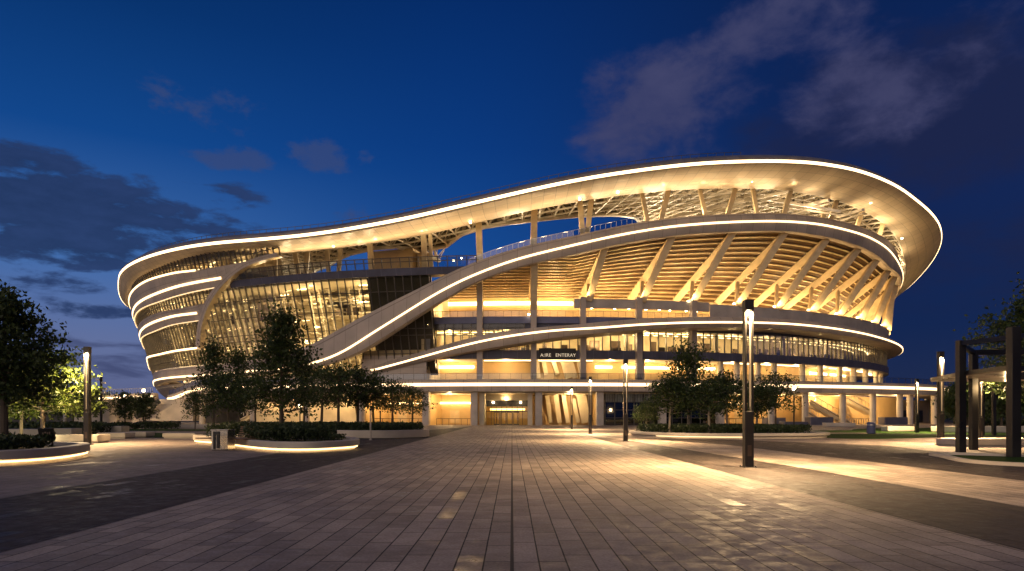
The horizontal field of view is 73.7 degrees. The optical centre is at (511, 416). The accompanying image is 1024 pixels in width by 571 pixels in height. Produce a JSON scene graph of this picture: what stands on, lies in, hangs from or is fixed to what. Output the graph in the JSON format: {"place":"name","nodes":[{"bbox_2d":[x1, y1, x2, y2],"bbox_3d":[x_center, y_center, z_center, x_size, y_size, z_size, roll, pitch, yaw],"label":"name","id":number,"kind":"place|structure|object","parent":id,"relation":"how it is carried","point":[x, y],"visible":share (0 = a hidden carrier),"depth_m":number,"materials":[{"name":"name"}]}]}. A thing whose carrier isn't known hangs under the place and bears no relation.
{"place":"outdoors","nodes":[
{"label":"outdoors","id":0,"kind":"place"},
{"bbox_2d":[146,433,163,437],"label":"lawn","id":1,"kind":"structure","parent":0,"point":[158,435],"depth_m":56.26,"materials":[{"name":"green plant"}]},
{"bbox_2d":[134,432,154,437],"bbox_3d":[-30.007,1.455,54.832,1.947,0.431,1.400,0,0,0],"label":"stone bench","id":2,"kind":"object","parent":1,"relation":"on","point":[143,434],"visible":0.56,"depth_m":54.21,"materials":[{"name":"stone"}]},
{"bbox_2d":[129,429,206,430],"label":"lawn","id":3,"kind":"structure","parent":0,"point":[166,429],"depth_m":85.97,"materials":[{"name":"green plant"}]},
{"bbox_2d":[14,385,59,422],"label":"broadleaf tree","id":4,"kind":"object","parent":3,"relation":"on","point":[39,415],"visible":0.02,"depth_m":83.98,"materials":[{"name":"green plant"}]},
{"bbox_2d":[171,390,211,429],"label":"broadleaf tree","id":5,"kind":"object","parent":3,"relation":"on","point":[188,407],"visible":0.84,"depth_m":83.53,"materials":[{"name":"green plant"}]},
{"bbox_2d":[194,368,257,423],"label":"broadleaf tree","id":6,"kind":"object","parent":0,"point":[221,393],"visible":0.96,"depth_m":59.59,"materials":[{"name":"green plant"}]},
{"bbox_2d":[0,422,1023,552],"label":"plaza paving","id":7,"kind":"structure","parent":0,"point":[113,459],"depth_m":29.21,"materials":[{"name":"grey stone"}]},
{"bbox_2d":[8,412,71,421],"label":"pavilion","id":8,"kind":"structure","parent":7,"relation":"on","point":[69,419],"depth_m":191.00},
{"bbox_2d":[0,441,89,465],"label":"planter","id":9,"kind":"object","parent":7,"relation":"on","point":[59,451],"visible":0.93,"depth_m":24.62,"materials":[{"name":"concrete"}]},
{"bbox_2d":[0,431,55,449],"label":"shrub","id":10,"kind":"object","parent":9,"relation":"on","point":[14,441],"visible":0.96,"depth_m":25.56,"materials":[{"name":"green plant"}]},
{"bbox_2d":[0,279,77,449],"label":"broadleaf tree","id":11,"kind":"object","parent":9,"relation":"in","point":[14,324],"visible":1,"depth_m":27.47,"materials":[{"name":"green plant"}]},
{"bbox_2d":[38,428,55,447],"bbox_3d":[-18.950,1.066,27.802,0.627,1.208,0.168,0,0,-3],"label":"information board","id":12,"kind":"object","parent":9,"relation":"on","point":[43,431],"visible":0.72,"depth_m":27.75,"materials":[{"name":"black metal"}]},
{"bbox_2d":[7,342,110,427],"bbox_3d":[-27.899,-1.413,40.692,6.782,6.174,6.804,0,0,0],"label":"young tree","id":13,"kind":"object","parent":7,"relation":"on","point":[59,399],"visible":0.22,"depth_m":40.93,"materials":[{"name":"green plant"}]},
{"bbox_2d":[8,420,118,433],"bbox_3d":[-53.985,1.064,64.008,32.340,1.542,4.423,0,0,0],"label":"hedge","id":14,"kind":"object","parent":7,"relation":"on","point":[63,424],"visible":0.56,"depth_m":62.87,"materials":[{"name":"green plant"}]},
{"bbox_2d":[54,428,81,434],"bbox_3d":[-36.024,1.312,55.412,1.431,0.716,1.400,0,0,0],"label":"stone bench","id":15,"kind":"object","parent":7,"relation":"on","point":[60,431],"visible":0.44,"depth_m":54.71,"materials":[{"name":"stone"}]},
{"bbox_2d":[48,384,98,421],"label":"broadleaf tree","id":16,"kind":"object","parent":7,"relation":"on","point":[78,414],"visible":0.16,"depth_m":109.26,"materials":[{"name":"green plant"}]},
{"bbox_2d":[55,434,109,442],"bbox_3d":[-27.161,1.406,43.254,2.644,0.529,1.400,0,0,0],"label":"stone bench","id":17,"kind":"object","parent":7,"relation":"on","point":[100,438],"visible":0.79,"depth_m":42.55,"materials":[{"name":"stone"}]},
{"bbox_2d":[83,347,93,444],"bbox_3d":[-25.000,-1.218,40.200,0.470,5.775,0.470,0,0,0],"label":"lamp post","id":18,"kind":"object","parent":7,"relation":"on","point":[87,420],"visible":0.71,"depth_m":40.07,"materials":[{"name":"brown metal"}]},
{"bbox_2d":[9,420,180,428],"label":"hedge","id":19,"kind":"object","parent":7,"relation":"on","point":[152,425],"visible":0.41,"depth_m":89.40,"materials":[{"name":"green plant"}]},
{"bbox_2d":[79,385,113,417],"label":"broadleaf tree","id":20,"kind":"object","parent":7,"relation":"on","point":[97,409],"visible":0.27,"depth_m":149.69,"materials":[{"name":"green plant"}]},
{"bbox_2d":[96,377,106,421],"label":"lamp post","id":21,"kind":"object","parent":7,"relation":"on","point":[101,397],"visible":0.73,"depth_m":91.88,"materials":[{"name":"black metal"}]},
{"bbox_2d":[82,426,128,433],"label":"stone bench","id":22,"kind":"object","parent":7,"relation":"on","point":[120,428],"visible":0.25,"depth_m":65.19,"materials":[{"name":"stone"}]},
{"bbox_2d":[97,432,134,438],"bbox_3d":[-30.004,1.447,51.765,2.115,0.445,1.400,0,0,0],"label":"stone bench","id":23,"kind":"object","parent":7,"relation":"on","point":[120,435],"visible":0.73,"depth_m":51.15,"materials":[{"name":"stone"}]},
{"bbox_2d":[106,389,140,421],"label":"young tree","id":24,"kind":"object","parent":7,"relation":"on","point":[121,410],"visible":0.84,"depth_m":95.50,"materials":[{"name":"green plant"}]},
{"bbox_2d":[99,388,158,422],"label":"footbridge","id":25,"kind":"object","parent":7,"relation":"on","point":[114,418],"visible":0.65,"depth_m":151.80,"materials":[{"name":"white"}]},
{"bbox_2d":[74,399,198,422],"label":"ramp block","id":26,"kind":"structure","parent":7,"relation":"on","point":[173,413],"depth_m":151.00,"materials":[{"name":"concrete"}]},
{"bbox_2d":[128,391,160,428],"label":"young tree","id":27,"kind":"object","parent":7,"relation":"on","point":[141,407],"visible":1,"depth_m":91.57,"materials":[{"name":"green plant"}]},
{"bbox_2d":[143,424,219,427],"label":"stone bench","id":28,"kind":"object","parent":7,"relation":"on","point":[191,425],"visible":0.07,"depth_m":95.75,"materials":[{"name":"stone"}]},
{"bbox_2d":[162,433,202,437],"bbox_3d":[-25.361,1.472,52.630,2.491,0.396,1.400,0,0,0],"label":"stone bench","id":29,"kind":"object","parent":7,"relation":"on","point":[177,435],"visible":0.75,"depth_m":51.93,"materials":[{"name":"stone"}]},
{"bbox_2d":[174,334,245,427],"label":"broadleaf tree","id":30,"kind":"object","parent":7,"relation":"on","point":[213,354],"visible":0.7,"depth_m":65.64,"materials":[{"name":"green plant"}]},
{"bbox_2d":[210,429,235,449],"bbox_3d":[-14.358,1.157,33.931,0.920,1.025,0.789,0,0,7],"label":"litter bin","id":31,"kind":"object","parent":7,"relation":"on","point":[222,439],"visible":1,"depth_m":33.60,"materials":[{"name":"metal"}]},
{"bbox_2d":[0,427,466,551],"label":"dark paving band","id":32,"kind":"object","parent":7,"relation":"attached to","point":[29,519],"visible":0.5,"depth_m":14.96,"materials":[{"name":"grey stone"}]},
{"bbox_2d":[369,409,371,439],"bbox_3d":[-9.916,0.560,47.873,0.240,2.220,0.228,0,0,0],"label":"slender pole","id":33,"kind":"object","parent":32,"relation":"on","point":[370,424],"visible":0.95,"depth_m":47.82,"materials":[{"name":"metal"}]},
{"bbox_2d":[216,344,256,421],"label":"broadleaf tree","id":34,"kind":"object","parent":7,"relation":"on","point":[240,358],"visible":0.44,"depth_m":75.65,"materials":[{"name":"green plant"}]},
{"bbox_2d":[233,373,274,420],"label":"broadleaf tree","id":35,"kind":"object","parent":7,"relation":"on","point":[252,406],"visible":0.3,"depth_m":69.77,"materials":[{"name":"green plant"}]},
{"bbox_2d":[193,434,359,451],"bbox_3d":[-13.074,1.420,39.337,6.678,0.500,17.019,0,0,-38],"label":"planter","id":36,"kind":"object","parent":7,"relation":"on","point":[347,443],"visible":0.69,"depth_m":32.66,"materials":[{"name":"concrete"}]},
{"bbox_2d":[195,426,262,439],"bbox_3d":[-14.497,0.850,35.876,3.961,0.630,2.272,0,0,30],"label":"timber bench","id":37,"kind":"object","parent":36,"relation":"on","point":[238,438],"visible":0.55,"depth_m":35.95,"materials":[{"name":"brown wood"}]},
{"bbox_2d":[204,420,287,437],"bbox_3d":[-15.818,0.764,40.673,4.888,1.118,3.884,0,0,0],"label":"shrub","id":38,"kind":"object","parent":36,"relation":"on","point":[231,425],"visible":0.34,"depth_m":39.90,"materials":[{"name":"green plant"}]},
{"bbox_2d":[235,298,332,422],"bbox_3d":[-12.864,-2.498,38.596,5.029,8.341,5.117,0,0,0],"label":"broadleaf tree","id":39,"kind":"object","parent":36,"relation":"in","point":[279,345],"visible":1,"depth_m":38.08,"materials":[{"name":"green plant"}]},
{"bbox_2d":[243,420,337,441],"bbox_3d":[-11.954,0.758,36.569,5.396,1.130,6.016,0,0,0],"label":"shrub","id":40,"kind":"object","parent":36,"relation":"on","point":[289,431],"visible":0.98,"depth_m":34.73,"materials":[{"name":"green plant"}]},
{"bbox_2d":[324,432,346,440],"bbox_3d":[-9.060,1.052,35.246,0.972,0.501,1.364,0,0,15],"label":"shrub","id":41,"kind":"object","parent":36,"relation":"on","point":[333,436],"visible":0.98,"depth_m":34.94,"materials":[{"name":"green plant"}]},
{"bbox_2d":[287,355,323,421],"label":"broadleaf tree","id":42,"kind":"object","parent":7,"relation":"on","point":[307,392],"visible":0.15,"depth_m":71.71,"materials":[{"name":"green plant"}]},
{"bbox_2d":[332,428,428,438],"bbox_3d":[-16.112,1.360,60.256,21.753,0.620,10.592,0,0,31],"label":"planter","id":43,"kind":"object","parent":7,"relation":"on","point":[378,434],"visible":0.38,"depth_m":51.78,"materials":[{"name":"concrete"}]},
{"bbox_2d":[298,359,343,421],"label":"broadleaf tree","id":44,"kind":"object","parent":43,"relation":"in","point":[314,372],"visible":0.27,"depth_m":63.76,"materials":[{"name":"green plant"}]},
{"bbox_2d":[250,420,423,429],"bbox_3d":[-15.771,0.824,60.266,20.297,1.031,9.134,0,0,31],"label":"hedge","id":45,"kind":"object","parent":43,"relation":"in","point":[363,425],"visible":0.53,"depth_m":54.22,"materials":[{"name":"green plant"}]},
{"bbox_2d":[304,358,379,422],"bbox_3d":[-14.504,-1.611,57.200,5.021,6.584,5.420,0,0,25],"label":"broadleaf tree","id":46,"kind":"object","parent":43,"relation":"in","point":[337,397],"visible":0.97,"depth_m":56.68,"materials":[{"name":"green plant"}]},
{"bbox_2d":[323,362,385,422],"bbox_3d":[-13.493,-1.678,59.827,5.123,6.719,5.530,0,0,0],"label":"broadleaf tree","id":47,"kind":"object","parent":43,"relation":"in","point":[369,385],"visible":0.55,"depth_m":59.57,"materials":[{"name":"green plant"}]},
{"bbox_2d":[351,368,398,422],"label":"broadleaf tree","id":48,"kind":"object","parent":43,"relation":"in","point":[373,418],"visible":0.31,"depth_m":62.76,"materials":[{"name":"green plant"}]},
{"bbox_2d":[366,375,419,421],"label":"broadleaf tree","id":49,"kind":"object","parent":43,"relation":"in","point":[392,403],"visible":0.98,"depth_m":59.52,"materials":[{"name":"green plant"}]},
{"bbox_2d":[395,382,437,422],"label":"broadleaf tree","id":50,"kind":"object","parent":43,"relation":"in","point":[418,393],"visible":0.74,"depth_m":63.69,"materials":[{"name":"green plant"}]},
{"bbox_2d":[0,426,1023,570],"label":"paved avenue","id":51,"kind":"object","parent":7,"relation":"attached to","point":[442,502],"visible":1,"depth_m":10.43,"materials":[{"name":"grey stone"}]},
{"bbox_2d":[510,458,513,570],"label":"paving joint","id":52,"kind":"object","parent":51,"relation":"on","point":[511,555],"visible":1,"depth_m":10.04,"materials":[{"name":"concrete"}]},
{"bbox_2d":[118,152,954,425],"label":"stadium","id":53,"kind":"object","parent":7,"relation":"on","point":[823,264],"visible":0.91,"depth_m":134.21,"materials":[{"name":"white metal"}]},
{"bbox_2d":[570,387,573,429],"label":"lamp post","id":54,"kind":"object","parent":7,"relation":"on","point":[571,420],"visible":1,"depth_m":87.38,"materials":[{"name":"brown metal"}]},
{"bbox_2d":[588,376,591,433],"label":"lamp post","id":55,"kind":"object","parent":7,"relation":"on","point":[590,416],"visible":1,"depth_m":65.38,"materials":[{"name":"brown metal"}]},
{"bbox_2d":[631,400,663,423],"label":"broadleaf tree","id":56,"kind":"object","parent":7,"relation":"on","point":[639,415],"visible":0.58,"depth_m":65.75,"materials":[{"name":"green plant"}]},
{"bbox_2d":[629,430,829,438],"bbox_3d":[17.948,1.460,58.285,15.424,0.420,15.430,0,0,0],"label":"planter","id":57,"kind":"object","parent":7,"relation":"on","point":[766,435],"visible":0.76,"depth_m":51.49,"materials":[{"name":"concrete"}]},
{"bbox_2d":[636,371,701,431],"bbox_3d":[12.800,-0.998,54.979,5.340,5.352,4.756,0,0,0],"label":"broadleaf tree","id":58,"kind":"object","parent":57,"relation":"in","point":[674,389],"visible":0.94,"depth_m":54.39,"materials":[{"name":"green plant"}]},
{"bbox_2d":[653,336,729,432],"bbox_3d":[14.874,-2.697,56.801,6.154,8.749,6.844,0,0,33],"label":"broadleaf tree","id":59,"kind":"object","parent":57,"relation":"in","point":[688,360],"visible":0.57,"depth_m":56.64,"materials":[{"name":"green plant"}]},
{"bbox_2d":[677,373,740,432],"bbox_3d":[15.388,-0.864,53.626,4.518,5.085,5.073,0,0,-36],"label":"broadleaf tree","id":60,"kind":"object","parent":57,"relation":"in","point":[708,392],"visible":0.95,"depth_m":53.09,"materials":[{"name":"green plant"}]},
{"bbox_2d":[636,423,811,432],"bbox_3d":[17.777,1.018,58.581,13.812,0.943,12.793,0,0,0],"label":"hedge","id":61,"kind":"object","parent":57,"relation":"in","point":[720,428],"visible":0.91,"depth_m":54.07,"materials":[{"name":"green plant"}]},
{"bbox_2d":[703,369,760,432],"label":"broadleaf tree","id":62,"kind":"object","parent":57,"relation":"in","point":[728,379],"visible":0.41,"depth_m":59.30,"materials":[{"name":"green plant"}]},
{"bbox_2d":[732,379,783,423],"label":"broadleaf tree","id":63,"kind":"object","parent":7,"relation":"on","point":[762,393],"visible":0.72,"depth_m":65.02,"materials":[{"name":"green plant"}]},
{"bbox_2d":[762,418,785,423],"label":"planter box","id":64,"kind":"object","parent":7,"relation":"on","point":[764,420],"visible":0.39,"depth_m":133.21,"materials":[{"name":"concrete"}]},
{"bbox_2d":[754,369,805,423],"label":"broadleaf tree","id":65,"kind":"object","parent":7,"relation":"on","point":[775,377],"visible":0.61,"depth_m":75.33,"materials":[{"name":"green plant"}]},
{"bbox_2d":[779,422,807,424],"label":"planter box","id":66,"kind":"object","parent":7,"relation":"on","point":[790,423],"visible":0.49,"depth_m":121.58,"materials":[{"name":"concrete"}]},
{"bbox_2d":[792,386,795,424],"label":"lantern post","id":67,"kind":"object","parent":7,"relation":"on","point":[793,405],"visible":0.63,"depth_m":99.92,"materials":[{"name":"black metal"}]},
{"bbox_2d":[589,436,1023,549],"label":"dark paving band","id":68,"kind":"object","parent":7,"relation":"attached to","point":[998,523],"visible":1,"depth_m":14.04,"materials":[{"name":"grey stone"}]},
{"bbox_2d":[623,359,627,440],"bbox_3d":[7.600,-1.080,45.700,0.448,5.500,0.448,0,0,0],"label":"lamp post","id":69,"kind":"object","parent":68,"relation":"on","point":[625,417],"visible":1,"depth_m":45.58,"materials":[{"name":"brown metal"}]},
{"bbox_2d":[739,300,756,467],"bbox_3d":[7.780,-1.080,22.500,0.448,5.500,0.448,0,0,0],"label":"lamp post","id":70,"kind":"object","parent":68,"relation":"on","point":[747,426],"visible":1,"depth_m":22.38,"materials":[{"name":"black metal"}]},
{"bbox_2d":[805,417,832,424],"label":"planter box","id":71,"kind":"object","parent":7,"relation":"on","point":[815,420],"visible":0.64,"depth_m":127.66,"materials":[{"name":"concrete"}]},
{"bbox_2d":[635,438,1023,506],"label":"light paving band","id":72,"kind":"object","parent":7,"relation":"attached to","point":[1000,490],"visible":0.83,"depth_m":19.95,"materials":[{"name":"grey stone"}]},
{"bbox_2d":[641,438,1023,480],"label":"dark paving band","id":73,"kind":"object","parent":7,"relation":"attached to","point":[902,456],"visible":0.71,"depth_m":29.91,"materials":[{"name":"grey stone"}]},
{"bbox_2d":[822,423,855,426],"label":"stone bench","id":74,"kind":"object","parent":7,"relation":"on","point":[838,424],"visible":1,"depth_m":109.42,"materials":[{"name":"stone"}]},
{"bbox_2d":[820,430,930,432],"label":"lawn","id":75,"kind":"structure","parent":7,"relation":"on","point":[857,431],"depth_m":74.53,"materials":[{"name":"green plant"}]},
{"bbox_2d":[881,426,913,430],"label":"stone bench","id":76,"kind":"object","parent":75,"relation":"on","point":[897,428],"visible":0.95,"depth_m":74.73,"materials":[{"name":"stone"}]},
{"bbox_2d":[932,382,989,425],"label":"broadleaf tree","id":77,"kind":"object","parent":75,"relation":"on","point":[949,393],"visible":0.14,"depth_m":83.99,"materials":[{"name":"green plant"}]},
{"bbox_2d":[966,382,1023,425],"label":"broadleaf tree","id":78,"kind":"object","parent":75,"relation":"on","point":[1000,408],"visible":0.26,"depth_m":77.10,"materials":[{"name":"green plant"}]},
{"bbox_2d":[878,417,907,424],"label":"planter box","id":79,"kind":"object","parent":7,"relation":"on","point":[892,420],"visible":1,"depth_m":135.57,"materials":[{"name":"concrete"}]},
{"bbox_2d":[853,428,1023,436],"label":"lawn","id":80,"kind":"structure","parent":7,"relation":"on","point":[951,434],"depth_m":65.97,"materials":[{"name":"green plant"}]},
{"bbox_2d":[915,379,918,432],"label":"lamp post","id":81,"kind":"object","parent":80,"relation":"on","point":[916,405],"visible":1,"depth_m":69.68,"materials":[{"name":"brown metal"}]},
{"bbox_2d":[931,426,1023,432],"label":"stone bench","id":82,"kind":"object","parent":80,"relation":"on","point":[951,429],"visible":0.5,"depth_m":69.64,"materials":[{"name":"stone"}]},
{"bbox_2d":[934,351,944,444],"bbox_3d":[25.300,-1.080,40.300,0.448,5.500,0.448,0,0,0],"label":"lamp post","id":83,"kind":"object","parent":7,"relation":"on","point":[940,395],"visible":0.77,"depth_m":40.18,"materials":[{"name":"brown metal"}]},
{"bbox_2d":[929,452,1023,466],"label":"kerb","id":84,"kind":"structure","parent":7,"relation":"on","point":[947,455],"depth_m":25.89,"materials":[{"name":"concrete"}]},
{"bbox_2d":[930,327,1023,456],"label":"pergola","id":85,"kind":"object","parent":7,"relation":"on","point":[1011,373],"visible":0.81,"depth_m":31.75,"materials":[{"name":"black metal"}]},
{"bbox_2d":[936,438,1023,446],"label":"stone bench","id":86,"kind":"object","parent":7,"relation":"on","point":[986,442],"visible":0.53,"depth_m":36.99,"materials":[{"name":"stone"}]},
{"bbox_2d":[978,382,982,437],"bbox_3d":[32.600,-0.695,47.500,0.385,4.730,0.385,0,0,0],"label":"lamp post","id":87,"kind":"object","parent":7,"relation":"on","point":[980,409],"visible":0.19,"depth_m":47.42,"materials":[{"name":"brown metal"}]},
{"bbox_2d":[952,455,1023,462],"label":"lawn","id":88,"kind":"structure","parent":7,"relation":"on","point":[1001,458],"depth_m":26.80,"materials":[{"name":"green plant"}]},
{"bbox_2d":[952,418,1023,425],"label":"hedge","id":89,"kind":"object","parent":7,"relation":"on","point":[988,423],"visible":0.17,"depth_m":84.79,"materials":[{"name":"green plant"}]},
{"bbox_2d":[952,271,1023,402],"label":"broadleaf tree","id":90,"kind":"object","parent":7,"relation":"on","point":[999,326],"visible":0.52,"depth_m":46.28,"materials":[{"name":"green plant"}]},
{"bbox_2d":[0,0,1023,416],"label":"sky","id":91,"kind":"structure","parent":0,"point":[129,129],"materials":[{"name":"blue"}]},
{"bbox_2d":[181,417,1021,421],"bbox_3d":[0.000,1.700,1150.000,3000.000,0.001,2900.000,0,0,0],"label":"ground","id":92,"kind":"structure","parent":0,"point":[946,420],"depth_m":231.06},
{"bbox_2d":[919,398,1022,419],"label":"woods","id":93,"kind":"object","parent":92,"relation":"on","point":[947,417],"visible":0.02,"depth_m":267.49,"materials":[{"name":"green plant"}]},
{"bbox_2d":[826,434,946,438],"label":"lawn","id":94,"kind":"structure","parent":0,"point":[870,436],"depth_m":56.26,"materials":[{"name":"green plant"}]},
{"bbox_2d":[867,422,875,433],"bbox_3d":[34.288,1.110,65.189,0.780,1.120,0.780,0,0,0],"label":"round bin","id":95,"kind":"object","parent":94,"relation":"on","point":[871,427],"visible":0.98,"depth_m":64.88,"materials":[{"name":"black metal"}]},
{"bbox_2d":[944,394,954,423],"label":"broadleaf tree","id":96,"kind":"object","parent":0,"point":[946,414],"visible":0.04,"depth_m":149.54,"materials":[{"name":"green plant"}]},
{"label":"lawn","id":97,"kind":"object","parent":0,"visible":0},
{"bbox_2d":[9,429,37,435],"bbox_3d":[-38.791,1.333,54.452,3.047,0.674,1.400,0,0,0],"label":"stone bench","id":98,"kind":"object","parent":97,"relation":"on","point":[30,431],"visible":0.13,"depth_m":53.75,"materials":[{"name":"stone"}]},
{"bbox_2d":[8,407,44,419],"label":"young tree","id":99,"kind":"object","parent":97,"relation":"on","point":[24,414],"visible":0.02,"depth_m":50.41,"materials":[{"name":"green plant"}]},
{"bbox_2d":[8,370,82,433],"bbox_3d":[-31.569,-1.166,44.359,6.259,5.680,6.240,0,0,-36],"label":"young tree","id":100,"kind":"object","parent":97,"relation":"on","point":[15,412],"visible":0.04,"depth_m":43.98,"materials":[{"name":"green plant"}]}
]}

